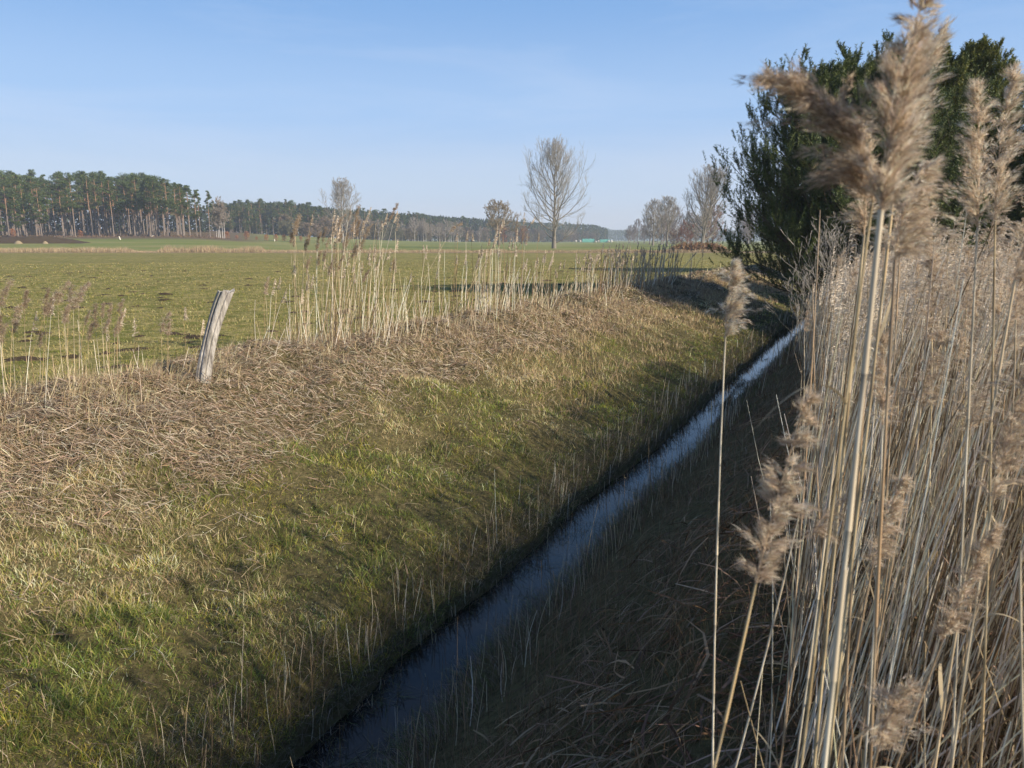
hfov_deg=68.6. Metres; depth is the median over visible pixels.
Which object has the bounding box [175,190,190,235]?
pine tree
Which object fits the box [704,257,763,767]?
reed
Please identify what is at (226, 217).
birch tree
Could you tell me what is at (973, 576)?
reed
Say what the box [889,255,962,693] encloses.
reed
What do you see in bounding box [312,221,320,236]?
bare shrub
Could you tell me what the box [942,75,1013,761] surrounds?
reed
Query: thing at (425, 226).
birch tree
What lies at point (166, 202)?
pine tree
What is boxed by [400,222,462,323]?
reed
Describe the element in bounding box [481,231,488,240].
bare shrub
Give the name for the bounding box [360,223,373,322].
reed
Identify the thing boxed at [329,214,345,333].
reed
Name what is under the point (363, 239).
reed
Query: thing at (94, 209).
pine tree
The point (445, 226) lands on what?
birch tree
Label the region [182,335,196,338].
molehill
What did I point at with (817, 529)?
reed
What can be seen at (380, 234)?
bare shrub
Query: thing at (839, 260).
reed
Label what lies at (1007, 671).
reed
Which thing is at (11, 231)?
oak sapling
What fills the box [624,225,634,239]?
bare tree
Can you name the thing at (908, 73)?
reed
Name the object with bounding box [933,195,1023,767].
reed
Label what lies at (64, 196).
pine tree
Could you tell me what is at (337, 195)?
poplar tree
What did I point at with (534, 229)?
bare shrub
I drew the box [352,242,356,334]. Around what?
reed
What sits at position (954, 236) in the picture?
reed
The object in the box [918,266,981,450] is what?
reed
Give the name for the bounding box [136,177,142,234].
pine tree
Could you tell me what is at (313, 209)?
pine tree
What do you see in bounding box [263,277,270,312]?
reed
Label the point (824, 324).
reed stand
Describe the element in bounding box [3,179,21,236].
pine tree
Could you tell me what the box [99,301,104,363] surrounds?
reed
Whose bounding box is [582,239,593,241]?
covered stack
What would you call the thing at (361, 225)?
bare shrub
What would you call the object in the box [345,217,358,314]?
reed
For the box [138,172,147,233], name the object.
pine tree
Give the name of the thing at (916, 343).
reed
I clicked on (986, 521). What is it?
reed
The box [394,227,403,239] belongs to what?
bare shrub
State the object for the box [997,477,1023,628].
reed
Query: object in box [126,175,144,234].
pine tree
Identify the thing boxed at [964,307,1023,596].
reed
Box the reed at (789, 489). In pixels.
[713,385,826,767]
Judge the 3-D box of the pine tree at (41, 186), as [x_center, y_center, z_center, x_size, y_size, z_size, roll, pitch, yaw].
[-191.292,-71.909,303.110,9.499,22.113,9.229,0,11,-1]
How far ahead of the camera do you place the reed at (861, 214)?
1.27 m
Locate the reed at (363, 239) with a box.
[358,233,366,338]
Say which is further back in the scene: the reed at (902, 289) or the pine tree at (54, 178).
the pine tree at (54, 178)
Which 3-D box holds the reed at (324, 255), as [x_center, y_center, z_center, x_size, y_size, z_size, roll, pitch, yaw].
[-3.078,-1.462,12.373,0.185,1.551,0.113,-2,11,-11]
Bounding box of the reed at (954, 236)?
[930,180,990,574]
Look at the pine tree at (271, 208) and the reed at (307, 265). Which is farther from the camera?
the pine tree at (271, 208)
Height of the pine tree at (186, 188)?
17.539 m
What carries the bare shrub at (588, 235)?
on the ground at (306, 501)
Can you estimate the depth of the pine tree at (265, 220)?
407.03 m
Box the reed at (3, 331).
[0,320,8,397]
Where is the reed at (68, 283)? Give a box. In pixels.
[53,281,72,384]
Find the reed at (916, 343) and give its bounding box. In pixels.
[870,256,949,513]
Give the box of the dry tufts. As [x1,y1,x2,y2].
[0,263,790,503]
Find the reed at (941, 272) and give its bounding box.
[870,252,954,637]
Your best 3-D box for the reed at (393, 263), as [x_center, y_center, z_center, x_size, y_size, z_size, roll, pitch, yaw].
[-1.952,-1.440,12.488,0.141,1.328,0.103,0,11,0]
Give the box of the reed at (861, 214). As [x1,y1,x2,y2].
[812,114,901,767]
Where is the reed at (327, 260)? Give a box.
[323,237,336,323]
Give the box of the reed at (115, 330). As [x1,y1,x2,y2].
[113,321,119,370]
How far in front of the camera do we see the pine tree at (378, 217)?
437.04 m
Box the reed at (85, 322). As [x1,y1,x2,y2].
[79,310,90,375]
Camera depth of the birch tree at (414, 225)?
436.69 m
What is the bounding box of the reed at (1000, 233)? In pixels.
[936,226,1008,602]
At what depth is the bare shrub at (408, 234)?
433.18 m
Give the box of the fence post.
[195,288,234,382]
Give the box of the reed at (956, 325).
[939,291,975,420]
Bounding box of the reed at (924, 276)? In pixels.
[895,235,942,375]
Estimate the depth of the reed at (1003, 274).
4.67 m
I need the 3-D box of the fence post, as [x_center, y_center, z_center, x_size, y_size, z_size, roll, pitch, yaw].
[-3.507,-0.557,8.839,0.213,1.116,0.571,8,14,36]
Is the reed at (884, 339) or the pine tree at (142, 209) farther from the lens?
the pine tree at (142, 209)
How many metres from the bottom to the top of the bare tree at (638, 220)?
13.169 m
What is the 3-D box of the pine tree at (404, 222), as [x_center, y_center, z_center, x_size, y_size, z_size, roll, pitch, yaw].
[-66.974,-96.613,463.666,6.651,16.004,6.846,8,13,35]
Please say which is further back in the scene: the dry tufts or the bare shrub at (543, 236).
the bare shrub at (543, 236)
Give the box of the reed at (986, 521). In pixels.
[899,384,1023,747]
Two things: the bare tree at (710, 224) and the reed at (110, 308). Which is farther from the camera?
the bare tree at (710, 224)
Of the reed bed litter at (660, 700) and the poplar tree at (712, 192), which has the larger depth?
the poplar tree at (712, 192)
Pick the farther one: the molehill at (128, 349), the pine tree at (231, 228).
the pine tree at (231, 228)
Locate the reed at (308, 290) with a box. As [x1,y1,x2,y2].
[304,239,309,333]
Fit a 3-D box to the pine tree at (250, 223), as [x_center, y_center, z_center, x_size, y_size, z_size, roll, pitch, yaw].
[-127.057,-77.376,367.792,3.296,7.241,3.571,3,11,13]
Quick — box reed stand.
[772,208,1023,767]
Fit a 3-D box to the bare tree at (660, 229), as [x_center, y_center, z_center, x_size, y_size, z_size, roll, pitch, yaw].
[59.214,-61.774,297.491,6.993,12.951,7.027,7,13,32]
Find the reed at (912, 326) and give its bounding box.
[879,294,934,437]
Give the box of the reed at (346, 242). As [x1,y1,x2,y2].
[341,232,353,341]
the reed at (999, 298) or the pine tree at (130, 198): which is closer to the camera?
the reed at (999, 298)
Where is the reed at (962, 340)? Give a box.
[933,288,989,718]
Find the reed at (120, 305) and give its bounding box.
[116,298,124,374]
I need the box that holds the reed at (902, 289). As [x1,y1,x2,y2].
[866,249,921,326]
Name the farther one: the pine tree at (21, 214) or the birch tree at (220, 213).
the pine tree at (21, 214)
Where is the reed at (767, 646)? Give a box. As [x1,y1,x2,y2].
[734,514,799,767]
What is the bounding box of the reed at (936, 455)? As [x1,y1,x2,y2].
[921,370,948,537]
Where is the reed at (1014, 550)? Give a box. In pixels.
[1004,491,1023,617]
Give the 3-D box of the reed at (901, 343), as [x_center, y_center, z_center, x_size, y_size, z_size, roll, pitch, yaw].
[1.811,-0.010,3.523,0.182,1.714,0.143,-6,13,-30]
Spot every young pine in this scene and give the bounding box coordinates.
[701,28,1018,316]
[834,32,1023,264]
[984,104,1023,264]
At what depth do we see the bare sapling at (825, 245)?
15.34 m
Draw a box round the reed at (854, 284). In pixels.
[837,259,870,349]
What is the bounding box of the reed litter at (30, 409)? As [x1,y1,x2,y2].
[0,265,769,765]
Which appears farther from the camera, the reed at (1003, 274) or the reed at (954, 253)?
the reed at (954, 253)
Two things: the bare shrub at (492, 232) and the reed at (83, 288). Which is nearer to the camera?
the reed at (83, 288)
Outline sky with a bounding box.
[0,0,1023,239]
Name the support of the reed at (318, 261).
on the ground at (306, 501)
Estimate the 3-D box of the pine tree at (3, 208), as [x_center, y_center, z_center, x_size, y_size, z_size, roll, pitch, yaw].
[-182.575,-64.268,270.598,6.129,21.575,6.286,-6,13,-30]
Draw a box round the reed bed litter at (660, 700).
[452,292,1023,767]
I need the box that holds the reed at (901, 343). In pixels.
[894,198,931,486]
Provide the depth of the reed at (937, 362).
1.96 m
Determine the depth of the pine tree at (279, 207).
382.39 m
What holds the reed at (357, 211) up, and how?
on the ground at (306, 501)
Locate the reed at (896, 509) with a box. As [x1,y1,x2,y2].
[835,471,916,767]
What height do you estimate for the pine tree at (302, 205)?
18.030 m
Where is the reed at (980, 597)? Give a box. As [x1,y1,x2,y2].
[930,446,1023,767]
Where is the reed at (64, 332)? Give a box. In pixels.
[58,307,69,369]
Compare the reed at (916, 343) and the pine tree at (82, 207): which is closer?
the reed at (916, 343)
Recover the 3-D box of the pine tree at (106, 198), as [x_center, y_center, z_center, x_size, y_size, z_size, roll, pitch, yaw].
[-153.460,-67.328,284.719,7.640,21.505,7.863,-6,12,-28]
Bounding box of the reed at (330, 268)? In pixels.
[324,259,334,329]
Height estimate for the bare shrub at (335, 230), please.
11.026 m
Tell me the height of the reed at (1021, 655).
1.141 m
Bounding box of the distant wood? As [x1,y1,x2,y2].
[0,201,801,241]
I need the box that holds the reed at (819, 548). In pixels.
[807,280,833,766]
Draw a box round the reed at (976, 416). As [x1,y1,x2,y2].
[955,318,1023,767]
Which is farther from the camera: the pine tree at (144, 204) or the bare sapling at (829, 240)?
the pine tree at (144, 204)
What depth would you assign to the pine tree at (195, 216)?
233.01 m
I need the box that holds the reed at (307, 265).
[304,256,311,342]
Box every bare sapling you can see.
[762,261,823,351]
[774,213,853,317]
[796,217,870,302]
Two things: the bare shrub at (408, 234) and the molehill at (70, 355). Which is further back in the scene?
the bare shrub at (408, 234)
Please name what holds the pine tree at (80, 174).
on the ground at (306, 501)
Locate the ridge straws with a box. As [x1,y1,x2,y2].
[0,263,704,436]
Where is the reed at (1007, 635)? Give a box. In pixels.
[961,601,1022,737]
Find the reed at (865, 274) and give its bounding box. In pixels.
[864,230,887,496]
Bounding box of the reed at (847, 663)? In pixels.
[841,379,898,767]
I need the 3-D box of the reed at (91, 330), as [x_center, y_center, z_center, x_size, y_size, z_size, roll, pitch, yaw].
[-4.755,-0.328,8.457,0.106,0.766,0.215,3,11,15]
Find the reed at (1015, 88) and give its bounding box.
[965,58,1023,767]
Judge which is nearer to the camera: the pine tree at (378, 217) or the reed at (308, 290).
the reed at (308, 290)
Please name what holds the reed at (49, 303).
on the ground at (306, 501)
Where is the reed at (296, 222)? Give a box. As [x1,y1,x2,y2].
[292,213,300,337]
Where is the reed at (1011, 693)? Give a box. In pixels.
[994,652,1023,751]
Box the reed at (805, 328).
[798,310,815,461]
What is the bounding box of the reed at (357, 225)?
[349,219,360,333]
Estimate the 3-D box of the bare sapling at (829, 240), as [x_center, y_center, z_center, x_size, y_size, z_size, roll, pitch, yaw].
[6.883,-2.302,16.228,1.249,2.561,1.378,-6,12,-27]
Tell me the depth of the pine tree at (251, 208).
389.51 m
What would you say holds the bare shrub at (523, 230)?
on the ground at (306, 501)
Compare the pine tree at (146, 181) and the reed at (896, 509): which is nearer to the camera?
the reed at (896, 509)
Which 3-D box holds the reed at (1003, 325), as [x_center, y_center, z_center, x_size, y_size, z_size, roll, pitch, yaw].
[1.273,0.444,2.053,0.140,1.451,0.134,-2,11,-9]
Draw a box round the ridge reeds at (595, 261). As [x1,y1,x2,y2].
[2,207,709,407]
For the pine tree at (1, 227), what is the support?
on the ground at (306, 501)
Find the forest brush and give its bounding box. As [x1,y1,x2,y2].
[0,231,229,238]
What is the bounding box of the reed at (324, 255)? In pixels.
[322,248,327,327]
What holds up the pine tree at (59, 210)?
on the ground at (306, 501)
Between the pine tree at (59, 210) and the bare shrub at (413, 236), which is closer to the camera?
the pine tree at (59, 210)
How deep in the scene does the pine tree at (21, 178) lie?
264.88 m
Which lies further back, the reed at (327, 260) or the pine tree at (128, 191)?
the pine tree at (128, 191)
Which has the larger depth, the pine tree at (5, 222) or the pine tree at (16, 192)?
the pine tree at (5, 222)
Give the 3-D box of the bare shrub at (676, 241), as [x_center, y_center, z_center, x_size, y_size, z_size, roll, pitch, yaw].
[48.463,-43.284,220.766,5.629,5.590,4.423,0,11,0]
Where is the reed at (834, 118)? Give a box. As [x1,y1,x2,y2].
[729,55,879,767]
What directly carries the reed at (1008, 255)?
on the ground at (306, 501)
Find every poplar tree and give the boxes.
[317,177,360,241]
[519,132,595,247]
[640,198,665,245]
[656,196,684,245]
[682,159,734,242]
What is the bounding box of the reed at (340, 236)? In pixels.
[334,231,344,313]
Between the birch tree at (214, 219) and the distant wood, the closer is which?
the birch tree at (214, 219)
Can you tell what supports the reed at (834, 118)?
on the ground at (306, 501)
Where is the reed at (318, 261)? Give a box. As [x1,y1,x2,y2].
[316,250,322,326]
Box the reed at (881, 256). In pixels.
[868,226,897,481]
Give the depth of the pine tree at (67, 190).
232.58 m
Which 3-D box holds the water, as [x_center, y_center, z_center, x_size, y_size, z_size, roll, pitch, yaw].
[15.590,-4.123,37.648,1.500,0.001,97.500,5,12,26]
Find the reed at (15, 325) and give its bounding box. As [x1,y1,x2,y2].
[9,316,21,390]
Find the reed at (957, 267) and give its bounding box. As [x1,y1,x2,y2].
[911,229,975,551]
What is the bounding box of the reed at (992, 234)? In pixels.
[979,189,1010,490]
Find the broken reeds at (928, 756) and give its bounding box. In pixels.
[740,274,1023,767]
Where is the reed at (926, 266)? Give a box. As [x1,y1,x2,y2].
[912,196,947,742]
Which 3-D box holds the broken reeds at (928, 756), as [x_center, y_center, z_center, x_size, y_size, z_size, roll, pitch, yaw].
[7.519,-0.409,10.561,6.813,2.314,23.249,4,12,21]
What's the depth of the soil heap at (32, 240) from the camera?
176.17 m
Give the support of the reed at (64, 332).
on the ground at (306, 501)
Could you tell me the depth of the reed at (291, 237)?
11.78 m
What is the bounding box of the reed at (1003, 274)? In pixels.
[935,246,1020,454]
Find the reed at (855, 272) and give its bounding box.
[809,256,859,496]
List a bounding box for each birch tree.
[210,212,218,236]
[211,196,224,237]
[211,205,222,237]
[213,200,230,237]
[218,205,229,237]
[411,217,417,232]
[419,219,428,240]
[435,222,441,241]
[442,219,449,241]
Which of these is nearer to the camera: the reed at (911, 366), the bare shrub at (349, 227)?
the reed at (911, 366)
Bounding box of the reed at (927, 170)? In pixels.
[795,153,958,767]
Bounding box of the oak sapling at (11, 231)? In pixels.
[9,228,16,236]
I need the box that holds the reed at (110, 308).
[100,302,112,373]
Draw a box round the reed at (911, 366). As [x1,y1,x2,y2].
[863,304,945,495]
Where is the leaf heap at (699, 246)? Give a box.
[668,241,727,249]
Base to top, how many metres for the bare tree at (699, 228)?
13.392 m
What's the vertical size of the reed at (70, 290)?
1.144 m
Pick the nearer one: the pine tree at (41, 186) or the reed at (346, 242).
the reed at (346, 242)
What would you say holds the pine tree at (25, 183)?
on the ground at (306, 501)
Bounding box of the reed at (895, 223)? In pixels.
[881,216,913,663]
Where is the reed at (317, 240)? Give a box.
[313,231,321,336]
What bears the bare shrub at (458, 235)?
on the ground at (306, 501)
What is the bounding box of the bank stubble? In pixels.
[377,326,1021,767]
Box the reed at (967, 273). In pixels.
[934,245,992,670]
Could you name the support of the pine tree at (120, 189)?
on the ground at (306, 501)
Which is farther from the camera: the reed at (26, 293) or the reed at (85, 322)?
the reed at (85, 322)
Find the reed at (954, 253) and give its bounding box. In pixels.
[944,244,958,326]
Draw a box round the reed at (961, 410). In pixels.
[867,263,1022,644]
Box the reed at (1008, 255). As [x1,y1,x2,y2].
[993,218,1023,484]
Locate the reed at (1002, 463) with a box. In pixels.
[950,360,1023,767]
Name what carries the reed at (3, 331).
on the ground at (306, 501)
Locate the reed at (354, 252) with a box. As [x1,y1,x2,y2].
[339,245,357,336]
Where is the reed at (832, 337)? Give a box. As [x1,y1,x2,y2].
[816,309,855,414]
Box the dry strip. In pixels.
[0,245,730,252]
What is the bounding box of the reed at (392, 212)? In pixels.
[346,202,398,335]
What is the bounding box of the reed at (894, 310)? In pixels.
[872,277,916,417]
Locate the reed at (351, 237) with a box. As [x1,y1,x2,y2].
[337,236,352,330]
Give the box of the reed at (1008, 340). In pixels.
[979,237,1022,609]
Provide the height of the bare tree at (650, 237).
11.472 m
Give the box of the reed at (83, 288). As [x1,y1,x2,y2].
[67,286,86,389]
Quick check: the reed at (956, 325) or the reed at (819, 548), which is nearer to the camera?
the reed at (819, 548)
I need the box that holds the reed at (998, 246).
[972,243,1016,693]
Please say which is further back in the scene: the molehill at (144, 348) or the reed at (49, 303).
the molehill at (144, 348)
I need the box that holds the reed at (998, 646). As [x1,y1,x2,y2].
[964,579,1023,744]
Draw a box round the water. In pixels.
[289,315,811,767]
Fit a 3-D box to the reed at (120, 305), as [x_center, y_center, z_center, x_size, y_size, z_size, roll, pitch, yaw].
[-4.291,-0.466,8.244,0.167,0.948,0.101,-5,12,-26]
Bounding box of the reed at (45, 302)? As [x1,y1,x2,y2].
[33,287,51,397]
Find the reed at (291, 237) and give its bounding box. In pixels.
[287,229,294,338]
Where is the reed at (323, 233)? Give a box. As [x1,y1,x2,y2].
[318,226,326,327]
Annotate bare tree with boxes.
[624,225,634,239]
[624,229,632,242]
[629,218,645,243]
[638,226,651,240]
[641,216,658,244]
[652,214,669,244]
[656,217,674,243]
[657,219,668,244]
[664,207,685,242]
[680,211,700,242]
[685,225,698,241]
[691,215,701,243]
[698,209,716,242]
[737,218,746,243]
[738,204,756,242]
[742,224,754,237]
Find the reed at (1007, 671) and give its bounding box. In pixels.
[960,637,1023,767]
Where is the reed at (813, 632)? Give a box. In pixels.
[794,350,845,767]
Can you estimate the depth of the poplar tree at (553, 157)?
161.62 m
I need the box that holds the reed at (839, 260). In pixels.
[818,248,847,467]
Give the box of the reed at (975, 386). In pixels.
[927,348,1016,644]
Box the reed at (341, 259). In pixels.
[332,254,343,347]
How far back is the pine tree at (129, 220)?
300.43 m
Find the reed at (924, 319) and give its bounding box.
[919,260,941,445]
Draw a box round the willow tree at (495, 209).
[482,199,520,244]
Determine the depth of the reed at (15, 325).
7.85 m
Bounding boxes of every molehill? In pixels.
[4,356,50,361]
[62,354,83,358]
[100,364,138,368]
[113,348,136,351]
[130,347,153,349]
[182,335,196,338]
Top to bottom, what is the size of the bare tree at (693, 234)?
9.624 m
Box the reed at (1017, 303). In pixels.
[930,246,1023,761]
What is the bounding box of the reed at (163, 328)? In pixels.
[156,311,171,346]
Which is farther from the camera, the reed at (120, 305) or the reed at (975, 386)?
the reed at (120, 305)
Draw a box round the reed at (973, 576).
[894,521,1011,767]
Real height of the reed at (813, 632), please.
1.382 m
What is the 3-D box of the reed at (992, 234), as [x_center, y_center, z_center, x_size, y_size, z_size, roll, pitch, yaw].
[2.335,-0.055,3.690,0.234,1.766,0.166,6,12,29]
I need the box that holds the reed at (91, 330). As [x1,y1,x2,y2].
[85,321,95,376]
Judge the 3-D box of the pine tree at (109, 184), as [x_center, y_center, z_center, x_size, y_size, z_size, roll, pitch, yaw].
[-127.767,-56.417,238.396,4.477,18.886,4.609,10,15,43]
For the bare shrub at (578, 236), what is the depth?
687.54 m
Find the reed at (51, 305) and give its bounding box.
[45,300,56,393]
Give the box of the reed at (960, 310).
[940,268,971,515]
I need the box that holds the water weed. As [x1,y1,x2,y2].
[314,339,782,767]
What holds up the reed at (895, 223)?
on the ground at (306, 501)
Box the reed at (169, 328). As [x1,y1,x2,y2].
[164,319,173,376]
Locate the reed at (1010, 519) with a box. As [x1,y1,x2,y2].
[978,294,1023,652]
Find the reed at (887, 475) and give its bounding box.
[827,155,944,723]
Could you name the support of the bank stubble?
on the ground at (306, 501)
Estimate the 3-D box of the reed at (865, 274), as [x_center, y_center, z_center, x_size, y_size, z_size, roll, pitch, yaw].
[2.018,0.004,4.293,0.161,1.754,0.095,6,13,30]
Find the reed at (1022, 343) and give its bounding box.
[990,268,1023,622]
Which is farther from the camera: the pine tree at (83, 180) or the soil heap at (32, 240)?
the pine tree at (83, 180)
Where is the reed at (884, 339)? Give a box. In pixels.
[864,322,904,767]
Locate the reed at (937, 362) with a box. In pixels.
[861,327,966,767]
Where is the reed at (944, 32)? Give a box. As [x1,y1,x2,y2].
[827,10,956,767]
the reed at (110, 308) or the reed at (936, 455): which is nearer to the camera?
the reed at (936, 455)
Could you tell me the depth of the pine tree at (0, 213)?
285.79 m
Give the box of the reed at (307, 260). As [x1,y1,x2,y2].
[306,232,310,329]
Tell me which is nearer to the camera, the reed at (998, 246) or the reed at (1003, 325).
the reed at (1003, 325)
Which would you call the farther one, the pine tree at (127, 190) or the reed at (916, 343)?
the pine tree at (127, 190)
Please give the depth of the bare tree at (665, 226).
297.08 m
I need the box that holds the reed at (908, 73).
[821,0,946,767]
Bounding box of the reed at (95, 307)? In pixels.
[90,304,99,368]
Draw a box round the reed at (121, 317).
[116,311,123,368]
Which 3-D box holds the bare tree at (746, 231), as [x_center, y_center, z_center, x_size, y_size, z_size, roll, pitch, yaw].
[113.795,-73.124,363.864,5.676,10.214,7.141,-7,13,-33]
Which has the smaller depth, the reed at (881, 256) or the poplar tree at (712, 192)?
the reed at (881, 256)
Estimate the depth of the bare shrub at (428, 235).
447.33 m
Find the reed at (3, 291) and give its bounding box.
[0,279,13,398]
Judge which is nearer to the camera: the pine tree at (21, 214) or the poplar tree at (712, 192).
the poplar tree at (712, 192)
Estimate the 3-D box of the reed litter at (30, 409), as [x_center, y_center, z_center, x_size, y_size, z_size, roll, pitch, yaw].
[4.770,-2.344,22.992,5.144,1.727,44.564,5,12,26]
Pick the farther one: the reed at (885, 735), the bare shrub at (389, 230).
the bare shrub at (389, 230)
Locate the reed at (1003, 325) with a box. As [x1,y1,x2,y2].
[961,291,1023,762]
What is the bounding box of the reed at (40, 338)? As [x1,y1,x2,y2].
[37,332,44,378]
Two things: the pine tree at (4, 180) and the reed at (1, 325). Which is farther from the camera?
the pine tree at (4, 180)
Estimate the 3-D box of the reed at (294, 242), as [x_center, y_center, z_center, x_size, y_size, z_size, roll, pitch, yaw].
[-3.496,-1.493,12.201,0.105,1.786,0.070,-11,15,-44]
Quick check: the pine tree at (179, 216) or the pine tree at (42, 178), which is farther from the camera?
the pine tree at (179, 216)
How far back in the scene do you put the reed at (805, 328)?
5.09 m
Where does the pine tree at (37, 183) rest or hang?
on the ground at (306, 501)
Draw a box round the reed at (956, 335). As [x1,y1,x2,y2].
[903,248,991,472]
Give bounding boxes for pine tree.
[0,173,10,234]
[0,176,8,234]
[0,177,11,231]
[0,180,10,234]
[0,187,7,234]
[0,200,5,231]
[1,174,13,234]
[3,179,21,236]
[5,176,24,235]
[6,188,24,235]
[7,172,21,235]
[10,175,27,234]
[13,186,37,235]
[15,175,32,232]
[17,176,44,235]
[23,175,40,234]
[24,179,45,235]
[25,184,50,234]
[26,169,38,231]
[35,174,50,233]
[36,177,43,232]
[36,180,48,233]
[40,179,57,231]
[40,180,61,235]
[43,174,73,235]
[50,172,69,234]
[50,179,67,234]
[52,171,65,231]
[54,183,67,234]
[57,181,76,235]
[60,172,74,234]
[61,174,83,235]
[69,174,83,233]
[72,171,84,232]
[72,174,82,231]
[72,180,90,234]
[73,170,94,235]
[76,173,92,235]
[77,177,97,231]
[81,177,98,234]
[82,171,102,235]
[89,180,102,234]
[92,171,110,235]
[92,179,100,232]
[93,179,107,233]
[96,177,108,234]
[97,179,115,234]
[100,183,121,234]
[101,176,115,236]
[105,181,119,228]
[108,179,124,235]
[113,176,123,232]
[114,181,134,235]
[115,173,133,235]
[117,175,133,234]
[118,193,130,233]
[120,173,141,233]
[121,180,138,234]
[122,176,142,235]
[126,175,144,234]
[130,172,140,234]
[136,174,144,233]
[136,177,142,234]
[137,185,155,235]
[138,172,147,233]
[138,178,160,235]
[141,176,157,234]
[142,175,169,235]
[142,177,163,236]
[146,184,161,233]
[146,195,158,234]
[156,181,168,235]
[157,178,174,235]
[158,184,173,234]
[167,186,181,235]
[169,182,181,234]
[170,183,184,233]
[174,184,185,235]
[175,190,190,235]
[179,185,193,236]
[188,190,202,236]
[192,189,200,235]
[204,191,213,236]
[227,215,234,232]
[229,204,236,231]
[231,200,240,231]
[232,204,243,232]
[235,199,244,232]
[244,199,253,232]
[245,201,259,225]
[249,219,255,233]
[252,214,260,233]
[255,198,266,233]
[255,200,263,233]
[262,204,270,233]
[267,203,276,234]
[273,202,284,234]
[284,202,296,220]
[285,200,296,217]
[292,202,301,235]
[300,203,306,236]
[302,202,313,236]
[302,204,313,227]
[311,207,318,236]
[315,207,323,235]
[361,208,368,220]
[373,209,383,239]
[399,215,407,240]
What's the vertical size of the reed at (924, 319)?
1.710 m
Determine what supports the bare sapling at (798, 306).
on the ground at (306, 501)
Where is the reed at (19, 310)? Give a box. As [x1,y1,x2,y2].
[6,299,30,402]
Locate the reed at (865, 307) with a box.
[836,270,877,492]
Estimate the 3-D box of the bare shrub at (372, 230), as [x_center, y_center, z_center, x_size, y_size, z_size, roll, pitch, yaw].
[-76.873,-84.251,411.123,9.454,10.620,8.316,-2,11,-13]
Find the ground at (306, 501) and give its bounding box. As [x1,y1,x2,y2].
[0,229,1023,767]
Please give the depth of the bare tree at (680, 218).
339.51 m
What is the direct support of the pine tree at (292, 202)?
on the ground at (306, 501)
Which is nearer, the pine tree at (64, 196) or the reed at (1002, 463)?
the reed at (1002, 463)
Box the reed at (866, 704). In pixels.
[853,450,910,767]
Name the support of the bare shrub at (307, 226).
on the ground at (306, 501)
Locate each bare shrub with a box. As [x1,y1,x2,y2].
[273,212,296,235]
[276,220,287,234]
[284,221,294,235]
[299,222,309,234]
[302,221,314,235]
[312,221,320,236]
[313,214,332,235]
[329,219,340,237]
[343,224,355,237]
[355,222,366,236]
[364,221,379,239]
[372,221,385,239]
[380,220,392,239]
[382,227,387,239]
[390,225,401,239]
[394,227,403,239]
[404,228,413,240]
[405,226,417,240]
[423,229,431,240]
[436,230,444,240]
[450,225,463,239]
[462,225,474,240]
[474,231,481,241]
[478,226,490,240]
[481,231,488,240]
[490,227,502,241]
[497,224,509,243]
[512,225,529,243]
[529,226,541,240]
[533,230,543,241]
[540,229,547,240]
[556,230,560,240]
[572,230,579,240]
[582,230,589,238]
[589,232,596,239]
[592,230,600,240]
[668,228,684,245]
[677,219,696,242]
[698,204,726,243]
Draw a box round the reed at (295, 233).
[292,215,301,328]
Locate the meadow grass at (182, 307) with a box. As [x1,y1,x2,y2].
[0,260,767,395]
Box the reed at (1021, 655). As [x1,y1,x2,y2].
[1019,550,1023,767]
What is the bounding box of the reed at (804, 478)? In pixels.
[780,210,820,767]
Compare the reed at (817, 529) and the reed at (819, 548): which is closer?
the reed at (817, 529)
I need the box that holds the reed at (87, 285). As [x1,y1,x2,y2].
[75,281,90,371]
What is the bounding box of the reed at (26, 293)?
[22,289,30,391]
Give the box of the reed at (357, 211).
[352,204,364,332]
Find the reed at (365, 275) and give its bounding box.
[347,270,369,340]
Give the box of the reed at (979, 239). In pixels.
[957,234,988,462]
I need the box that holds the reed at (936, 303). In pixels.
[920,216,961,508]
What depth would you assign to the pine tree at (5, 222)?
295.30 m
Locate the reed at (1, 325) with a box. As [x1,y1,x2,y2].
[0,312,6,402]
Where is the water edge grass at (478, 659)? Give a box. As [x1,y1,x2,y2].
[116,291,818,767]
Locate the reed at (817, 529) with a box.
[744,487,882,767]
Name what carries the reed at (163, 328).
on the ground at (306, 501)
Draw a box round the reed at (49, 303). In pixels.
[21,291,58,386]
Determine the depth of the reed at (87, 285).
7.79 m
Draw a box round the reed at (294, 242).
[292,238,296,334]
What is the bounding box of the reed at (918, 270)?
[896,248,927,581]
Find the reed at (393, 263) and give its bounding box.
[390,258,396,319]
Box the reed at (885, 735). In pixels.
[851,673,944,767]
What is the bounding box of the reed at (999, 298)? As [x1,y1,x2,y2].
[949,266,1015,451]
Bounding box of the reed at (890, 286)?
[842,277,900,481]
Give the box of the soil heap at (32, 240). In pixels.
[0,236,89,243]
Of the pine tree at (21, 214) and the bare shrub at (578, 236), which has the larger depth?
the bare shrub at (578, 236)
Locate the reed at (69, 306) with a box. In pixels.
[60,296,74,397]
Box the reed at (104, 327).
[101,318,110,365]
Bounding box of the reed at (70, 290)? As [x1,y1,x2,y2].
[65,284,74,352]
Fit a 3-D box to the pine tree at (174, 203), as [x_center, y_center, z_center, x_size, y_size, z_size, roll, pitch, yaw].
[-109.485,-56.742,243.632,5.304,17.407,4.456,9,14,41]
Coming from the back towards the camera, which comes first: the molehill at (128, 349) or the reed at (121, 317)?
the molehill at (128, 349)
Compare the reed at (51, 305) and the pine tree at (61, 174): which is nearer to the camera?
the reed at (51, 305)

